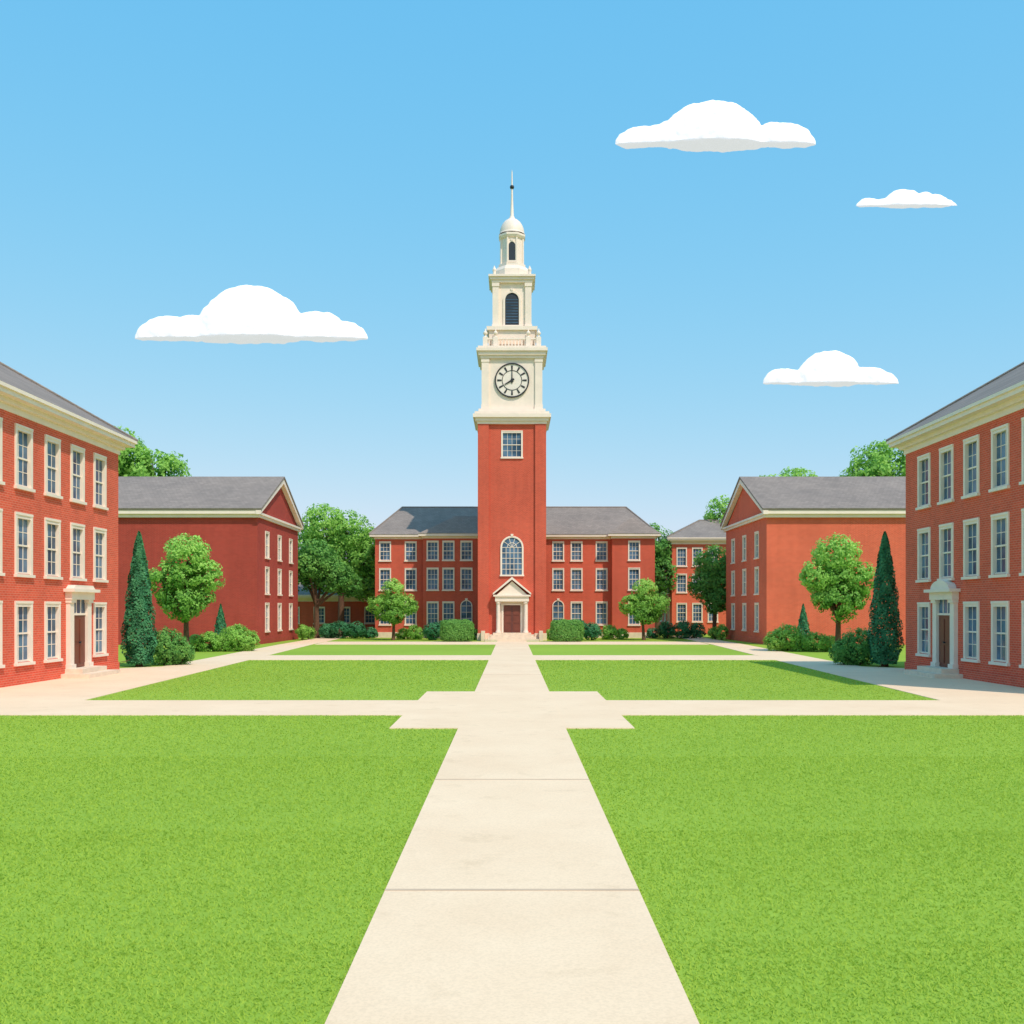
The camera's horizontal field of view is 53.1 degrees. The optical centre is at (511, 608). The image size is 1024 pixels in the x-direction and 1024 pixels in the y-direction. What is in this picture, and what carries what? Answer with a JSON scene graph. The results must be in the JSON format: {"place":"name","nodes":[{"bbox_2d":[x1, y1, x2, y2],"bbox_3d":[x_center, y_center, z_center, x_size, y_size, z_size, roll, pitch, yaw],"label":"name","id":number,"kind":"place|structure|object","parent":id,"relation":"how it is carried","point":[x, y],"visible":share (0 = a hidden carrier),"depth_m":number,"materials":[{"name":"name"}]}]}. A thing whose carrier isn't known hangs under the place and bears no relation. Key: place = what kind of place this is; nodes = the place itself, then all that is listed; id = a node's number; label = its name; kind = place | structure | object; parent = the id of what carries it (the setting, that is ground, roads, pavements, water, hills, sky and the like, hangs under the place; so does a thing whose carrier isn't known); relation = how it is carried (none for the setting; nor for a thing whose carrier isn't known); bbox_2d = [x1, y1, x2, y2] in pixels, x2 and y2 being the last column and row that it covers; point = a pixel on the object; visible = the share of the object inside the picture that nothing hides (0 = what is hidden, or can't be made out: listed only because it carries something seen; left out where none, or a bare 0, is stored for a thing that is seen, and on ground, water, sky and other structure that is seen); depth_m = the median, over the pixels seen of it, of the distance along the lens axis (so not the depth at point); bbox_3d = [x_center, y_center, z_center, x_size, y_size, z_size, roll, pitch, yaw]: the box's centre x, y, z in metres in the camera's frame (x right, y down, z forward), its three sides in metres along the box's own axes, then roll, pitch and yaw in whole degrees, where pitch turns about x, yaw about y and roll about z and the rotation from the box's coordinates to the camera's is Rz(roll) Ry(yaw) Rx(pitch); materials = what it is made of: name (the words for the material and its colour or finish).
{"place":"outdoors","nodes":[
{"label":"outdoors","id":0,"kind":"place"},
{"bbox_2d":[135,285,367,343],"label":"cloud","id":1,"kind":"structure","parent":0,"point":[246,314],"depth_m":1487.47,"materials":[{"name":"white"}]},
{"bbox_2d":[0,634,1023,1023],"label":"lawn ground","id":2,"kind":"structure","parent":0,"point":[536,650],"depth_m":11.74,"materials":[{"name":"green plant"}]},
{"bbox_2d":[0,409,118,687],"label":"walls","id":3,"kind":"structure","parent":2,"relation":"on","point":[39,590],"depth_m":36.88,"materials":[{"name":"red brick"}]},
{"bbox_2d":[0,362,137,441],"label":"roof","id":4,"kind":"structure","parent":3,"relation":"on","point":[13,377],"depth_m":39.88,"materials":[{"name":"tile"}]},
{"bbox_2d":[0,381,137,668],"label":"window frames and cornice","id":5,"kind":"structure","parent":3,"relation":"attached to","point":[22,403],"depth_m":37.89,"materials":[{"name":"beige paint"}]},
{"bbox_2d":[19,432,101,659],"bbox_3d":[-22.255,-2.160,36.600,10.990,7.960,14.004,0,0,0],"label":"window glass","id":6,"kind":"object","parent":5,"relation":"in","point":[98,541],"visible":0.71,"depth_m":37.74,"materials":[{"name":"grey glass"}]},
{"bbox_2d":[74,615,84,666],"bbox_3d":[-16.762,1.245,39.550,0.075,1.990,1.240,0,0,0],"label":"door","id":7,"kind":"structure","parent":5,"relation":"attached to","point":[79,636],"depth_m":39.66,"materials":[{"name":"brown paint"}]},
{"bbox_2d":[120,531,156,666],"bbox_3d":[-16.747,-0.407,46.794,1.687,6.216,3.916,0,0,0],"label":"cypress tree","id":8,"kind":"object","parent":2,"relation":"on","point":[140,604],"visible":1,"depth_m":45.66,"materials":[{"name":"green plant"}]},
{"bbox_2d":[115,425,191,476],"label":"oak tree","id":9,"kind":"object","parent":2,"relation":"on","point":[140,462],"visible":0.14,"depth_m":98.56,"materials":[{"name":"green plant"}]},
{"bbox_2d":[147,626,195,665],"bbox_3d":[-15.878,1.724,47.328,2.292,1.874,2.110,0,0,-45],"label":"round shrub","id":10,"kind":"object","parent":2,"relation":"on","point":[178,651],"visible":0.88,"depth_m":46.93,"materials":[{"name":"green plant"}]},
{"bbox_2d":[0,636,347,699],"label":"building footpath","id":11,"kind":"structure","parent":2,"relation":"on","point":[124,679],"depth_m":37.45,"materials":[{"name":"concrete"}]},
{"bbox_2d":[61,666,119,677],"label":"stone steps and plinth","id":12,"kind":"structure","parent":11,"relation":"on","point":[88,672],"depth_m":38.75,"materials":[{"name":"stone"}]},
{"bbox_2d":[147,533,225,641],"bbox_3d":[-19.344,-0.911,60.734,4.013,7.227,4.217,0,0,44],"label":"shade tree","id":13,"kind":"object","parent":2,"relation":"on","point":[187,582],"visible":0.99,"depth_m":60.18,"materials":[{"name":"green plant"}]},
{"bbox_2d":[189,631,222,651],"bbox_3d":[-18.727,2.000,62.248,2.410,1.336,1.642,0,0,0],"label":"round shrub","id":14,"kind":"object","parent":2,"relation":"on","point":[198,642],"visible":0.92,"depth_m":61.88,"materials":[{"name":"green plant"}]},
{"bbox_2d":[118,488,297,644],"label":"walls","id":15,"kind":"structure","parent":2,"relation":"on","point":[237,546],"depth_m":74.00,"materials":[{"name":"red brick"}]},
{"bbox_2d":[118,480,302,632],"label":"window frames and cornice","id":16,"kind":"structure","parent":15,"relation":"attached to","point":[195,513],"depth_m":76.29,"materials":[{"name":"beige paint"}]},
{"bbox_2d":[118,477,303,526],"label":"roof","id":17,"kind":"structure","parent":16,"relation":"on","point":[195,493],"depth_m":77.00,"materials":[{"name":"tile"}]},
{"bbox_2d":[266,534,290,629],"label":"window glass","id":18,"kind":"object","parent":16,"relation":"in","point":[279,584],"visible":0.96,"depth_m":81.47,"materials":[{"name":"grey glass"}]},
{"bbox_2d":[214,604,226,634],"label":"conical shrub","id":19,"kind":"object","parent":2,"relation":"on","point":[220,620],"visible":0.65,"depth_m":67.31,"materials":[{"name":"green plant"}]},
{"bbox_2d":[212,623,259,651],"bbox_3d":[-16.930,1.779,62.827,2.954,1.783,2.177,0,0,0],"label":"round shrub","id":20,"kind":"object","parent":2,"relation":"on","point":[228,637],"visible":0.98,"depth_m":62.28,"materials":[{"name":"green plant"}]},
{"bbox_2d":[294,624,315,639],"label":"round shrub","id":21,"kind":"object","parent":2,"relation":"on","point":[303,631],"visible":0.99,"depth_m":85.44,"materials":[{"name":"green plant"}]},
{"bbox_2d":[298,538,362,637],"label":"oak tree","id":22,"kind":"object","parent":2,"relation":"on","point":[317,571],"visible":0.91,"depth_m":90.34,"materials":[{"name":"green plant"}]},
{"bbox_2d":[298,503,374,632],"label":"oak tree","id":23,"kind":"object","parent":2,"relation":"on","point":[349,544],"visible":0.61,"depth_m":95.70,"materials":[{"name":"green plant"}]},
{"bbox_2d":[298,582,374,634],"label":"brick outbuilding","id":24,"kind":"structure","parent":2,"relation":"on","point":[355,609],"depth_m":101.00,"materials":[{"name":"red brick"}]},
{"bbox_2d":[298,595,374,623],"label":"window frames and cornice","id":25,"kind":"structure","parent":24,"relation":"in","point":[300,597],"depth_m":100.93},
{"bbox_2d":[319,608,374,621],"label":"window glass","id":26,"kind":"structure","parent":24,"relation":"in","point":[321,610],"depth_m":101.11,"materials":[{"name":"blue glass"}]},
{"bbox_2d":[318,620,378,638],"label":"foundation shrub","id":27,"kind":"object","parent":2,"relation":"on","point":[329,630],"visible":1,"depth_m":89.28,"materials":[{"name":"green plant"}]},
{"bbox_2d":[366,578,418,639],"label":"campus tree","id":28,"kind":"object","parent":2,"relation":"on","point":[395,602],"visible":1,"depth_m":84.34,"materials":[{"name":"green plant"}]},
{"bbox_2d":[395,624,423,639],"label":"round shrub","id":29,"kind":"object","parent":2,"relation":"on","point":[407,633],"visible":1,"depth_m":86.32,"materials":[{"name":"green plant"}]},
{"bbox_2d":[422,620,448,639],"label":"round shrub","id":30,"kind":"object","parent":2,"relation":"on","point":[433,633],"visible":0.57,"depth_m":84.09,"materials":[{"name":"green plant"}]},
{"bbox_2d":[439,619,474,641],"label":"clipped hedge","id":31,"kind":"object","parent":2,"relation":"on","point":[455,630],"visible":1,"depth_m":79.91,"materials":[{"name":"green plant"}]},
{"bbox_2d":[473,629,477,639],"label":"round shrub","id":32,"kind":"object","parent":2,"relation":"on","point":[475,633],"visible":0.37,"depth_m":84.66,"materials":[{"name":"green plant"}]},
{"bbox_2d":[473,173,550,640],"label":"clock tower","id":33,"kind":"structure","parent":2,"relation":"on","point":[511,417],"depth_m":84.10,"materials":[{"name":"red brick"}]},
{"bbox_2d":[473,231,550,458],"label":"window frames and cornice","id":34,"kind":"structure","parent":33,"relation":"in","point":[503,344],"depth_m":84.35,"materials":[{"name":"white paint"}]},
{"bbox_2d":[503,299,520,456],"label":"window glass","id":35,"kind":"structure","parent":33,"relation":"in","point":[511,436],"depth_m":84.21,"materials":[{"name":"glass"}]},
{"bbox_2d":[325,641,698,1023],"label":"central footpath","id":36,"kind":"structure","parent":2,"relation":"on","point":[511,957],"depth_m":8.89,"materials":[{"name":"concrete"}]},
{"bbox_2d":[385,674,638,890],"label":"path expansion joints","id":37,"kind":"object","parent":36,"relation":"on","point":[511,889],"visible":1,"depth_m":9.35,"materials":[{"name":"beige concrete"}]},
{"bbox_2d":[0,700,1023,715],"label":"cross footpath","id":38,"kind":"structure","parent":2,"relation":"on","point":[402,707],"depth_m":26.76,"materials":[{"name":"concrete"}]},
{"bbox_2d":[389,691,634,728],"bbox_3d":[0.000,2.602,27.025,5.300,0.056,9.750,0,0,0],"label":"path crossing","id":39,"kind":"object","parent":2,"relation":"on","point":[448,709],"visible":0.69,"depth_m":25.66,"materials":[{"name":"concrete"}]},
{"bbox_2d":[248,655,775,659],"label":"cross footpath","id":40,"kind":"structure","parent":2,"relation":"on","point":[487,657],"depth_m":54.23,"materials":[{"name":"concrete"}]},
{"bbox_2d":[315,642,708,644],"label":"cross footpath","id":41,"kind":"structure","parent":2,"relation":"on","point":[494,643],"depth_m":76.09,"materials":[{"name":"concrete"}]},
{"bbox_2d":[368,506,660,637],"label":"brick hall","id":42,"kind":"structure","parent":2,"relation":"on","point":[600,560],"depth_m":91.99,"materials":[{"name":"red brick"}]},
{"bbox_2d":[381,543,638,623],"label":"window glass","id":43,"kind":"structure","parent":42,"relation":"in","point":[448,547],"depth_m":91.99,"materials":[{"name":"blue glass"}]},
{"bbox_2d":[369,534,660,625],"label":"window frames and cornice","id":44,"kind":"structure","parent":42,"relation":"in","point":[375,536],"depth_m":91.54,"materials":[{"name":"beige paint"}]},
{"bbox_2d":[546,628,553,639],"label":"round shrub","id":45,"kind":"object","parent":2,"relation":"on","point":[548,633],"visible":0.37,"depth_m":84.54,"materials":[{"name":"green plant"}]},
{"bbox_2d":[549,619,584,641],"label":"clipped hedge","id":46,"kind":"object","parent":2,"relation":"on","point":[561,630],"visible":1,"depth_m":79.91,"materials":[{"name":"green plant"}]},
{"bbox_2d":[570,619,601,639],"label":"round shrub","id":47,"kind":"object","parent":2,"relation":"on","point":[594,631],"visible":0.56,"depth_m":84.12,"materials":[{"name":"green plant"}]},
{"bbox_2d":[601,625,628,639],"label":"round shrub","id":48,"kind":"object","parent":2,"relation":"on","point":[612,631],"visible":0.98,"depth_m":86.32,"materials":[{"name":"green plant"}]},
{"bbox_2d":[618,578,670,639],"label":"campus tree","id":49,"kind":"object","parent":2,"relation":"on","point":[641,607],"visible":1,"depth_m":84.33,"materials":[{"name":"green plant"}]},
{"bbox_2d":[649,523,679,633],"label":"oak tree","id":50,"kind":"object","parent":2,"relation":"on","point":[662,555],"visible":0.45,"depth_m":104.67,"materials":[{"name":"green plant"}]},
{"bbox_2d":[645,618,705,638],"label":"foundation shrub","id":51,"kind":"object","parent":2,"relation":"on","point":[694,630],"visible":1,"depth_m":89.35,"materials":[{"name":"green plant"}]},
{"bbox_2d":[687,544,725,637],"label":"oak tree","id":52,"kind":"object","parent":2,"relation":"on","point":[709,587],"visible":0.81,"depth_m":89.53,"materials":[{"name":"green plant"}]},
{"bbox_2d":[703,494,729,522],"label":"oak tree","id":53,"kind":"object","parent":2,"relation":"on","point":[721,506],"visible":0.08,"depth_m":111.26,"materials":[{"name":"green plant"}]},
{"bbox_2d":[707,624,728,639],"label":"round shrub","id":54,"kind":"object","parent":2,"relation":"on","point":[715,630],"visible":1,"depth_m":85.57,"materials":[{"name":"green plant"}]},
{"bbox_2d":[763,624,810,651],"bbox_3d":[16.874,1.728,62.789,2.923,1.881,2.216,0,0,0],"label":"round shrub","id":55,"kind":"object","parent":2,"relation":"on","point":[776,640],"visible":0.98,"depth_m":62.29,"materials":[{"name":"green plant"}]},
{"bbox_2d":[759,466,817,476],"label":"oak tree","id":56,"kind":"object","parent":2,"relation":"on","point":[799,473],"visible":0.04,"depth_m":111.27,"materials":[{"name":"green plant"}]},
{"bbox_2d":[795,604,809,635],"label":"conical shrub","id":57,"kind":"object","parent":2,"relation":"on","point":[804,625],"visible":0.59,"depth_m":67.31,"materials":[{"name":"green plant"}]},
{"bbox_2d":[726,488,905,644],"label":"walls","id":58,"kind":"structure","parent":2,"relation":"on","point":[785,550],"depth_m":74.00,"materials":[{"name":"red brick"}]},
{"bbox_2d":[721,480,905,632],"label":"window frames and cornice","id":59,"kind":"structure","parent":58,"relation":"attached to","point":[828,513],"depth_m":76.29,"materials":[{"name":"beige paint"}]},
{"bbox_2d":[733,534,757,629],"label":"window glass","id":60,"kind":"object","parent":59,"relation":"in","point":[744,584],"visible":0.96,"depth_m":81.47,"materials":[{"name":"grey glass"}]},
{"bbox_2d":[720,477,905,526],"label":"roof","id":61,"kind":"structure","parent":59,"relation":"on","point":[827,493],"depth_m":77.00,"materials":[{"name":"tile"}]},
{"bbox_2d":[801,631,834,651],"bbox_3d":[18.783,2.014,62.177,2.368,1.308,1.741,0,0,0],"label":"round shrub","id":62,"kind":"object","parent":2,"relation":"on","point":[822,640],"visible":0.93,"depth_m":61.85,"materials":[{"name":"green plant"}]},
{"bbox_2d":[799,532,875,646],"bbox_3d":[19.318,-0.933,60.765,3.966,7.286,3.973,0,0,-44],"label":"shade tree","id":63,"kind":"object","parent":2,"relation":"on","point":[834,582],"visible":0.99,"depth_m":60.15,"materials":[{"name":"green plant"}]},
{"bbox_2d":[673,636,1023,699],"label":"building footpath","id":64,"kind":"structure","parent":2,"relation":"on","point":[899,679],"depth_m":37.45,"materials":[{"name":"concrete"}]},
{"bbox_2d":[904,666,962,677],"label":"stone steps and plinth","id":65,"kind":"structure","parent":64,"relation":"on","point":[935,672],"depth_m":38.75,"materials":[{"name":"stone"}]},
{"bbox_2d":[828,627,880,664],"bbox_3d":[15.901,1.740,47.293,2.218,1.846,2.190,0,0,-30],"label":"round shrub","id":66,"kind":"object","parent":2,"relation":"on","point":[847,650],"visible":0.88,"depth_m":46.95,"materials":[{"name":"green plant"}]},
{"bbox_2d":[837,439,905,476],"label":"oak tree","id":67,"kind":"object","parent":2,"relation":"on","point":[877,463],"visible":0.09,"depth_m":98.51,"materials":[{"name":"green plant"}]},
{"bbox_2d":[867,531,903,667],"bbox_3d":[16.750,-0.402,45.484,1.693,6.213,4.233,0,0,0],"label":"cypress tree","id":68,"kind":"object","parent":2,"relation":"on","point":[884,654],"visible":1,"depth_m":45.65,"materials":[{"name":"green plant"}]},
{"bbox_2d":[905,409,1023,687],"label":"walls","id":69,"kind":"structure","parent":2,"relation":"on","point":[984,590],"depth_m":36.88,"materials":[{"name":"red brick"}]},
{"bbox_2d":[886,381,1023,668],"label":"window frames and cornice","id":70,"kind":"structure","parent":69,"relation":"attached to","point":[1001,403],"depth_m":37.89,"materials":[{"name":"beige paint"}]},
{"bbox_2d":[939,615,949,666],"bbox_3d":[16.762,1.245,39.550,0.075,1.990,1.240,0,0,0],"label":"door","id":71,"kind":"structure","parent":70,"relation":"attached to","point":[944,636],"depth_m":39.66,"materials":[{"name":"brown paint"}]},
{"bbox_2d":[922,432,1004,659],"bbox_3d":[22.255,-2.160,36.600,10.990,7.960,14.004,0,0,0],"label":"window glass","id":72,"kind":"object","parent":70,"relation":"in","point":[924,541],"visible":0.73,"depth_m":37.74,"materials":[{"name":"glass"}]},
{"bbox_2d":[886,362,1023,441],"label":"roof","id":73,"kind":"structure","parent":69,"relation":"on","point":[1010,377],"depth_m":39.88,"materials":[{"name":"tile"}]},
{"bbox_2d":[0,0,1023,550],"label":"sky","id":74,"kind":"structure","parent":0,"point":[354,161],"materials":[{"name":"blue"}]},
{"bbox_2d":[659,544,725,633],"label":"walls","id":75,"kind":"structure","parent":0,"point":[675,597],"depth_m":105.00,"materials":[{"name":"red brick"}]},
{"bbox_2d":[657,520,725,541],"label":"roof","id":76,"kind":"structure","parent":75,"relation":"on","point":[702,528],"depth_m":106.97,"materials":[{"name":"tile"}]},
{"bbox_2d":[660,537,725,622],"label":"window frames and cornice","id":77,"kind":"structure","parent":75,"relation":"attached to","point":[697,540],"depth_m":104.94,"materials":[{"name":"beige paint"}]},
{"bbox_2d":[678,549,716,620],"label":"window glass","id":78,"kind":"object","parent":77,"relation":"in","point":[682,558],"visible":0.26,"depth_m":105.10,"materials":[{"name":"glass"}]},
{"bbox_2d":[615,100,815,152],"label":"cloud","id":79,"kind":"structure","parent":0,"point":[717,126],"depth_m":1489.37,"materials":[{"name":"white"}]},
{"bbox_2d":[763,350,898,386],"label":"cloud","id":80,"kind":"structure","parent":0,"point":[834,368],"depth_m":1491.76,"materials":[{"name":"white"}]},
{"bbox_2d":[856,189,956,208],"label":"cloud","id":81,"kind":"structure","parent":0,"point":[902,198],"depth_m":1495.42,"materials":[{"name":"white"}]}
]}

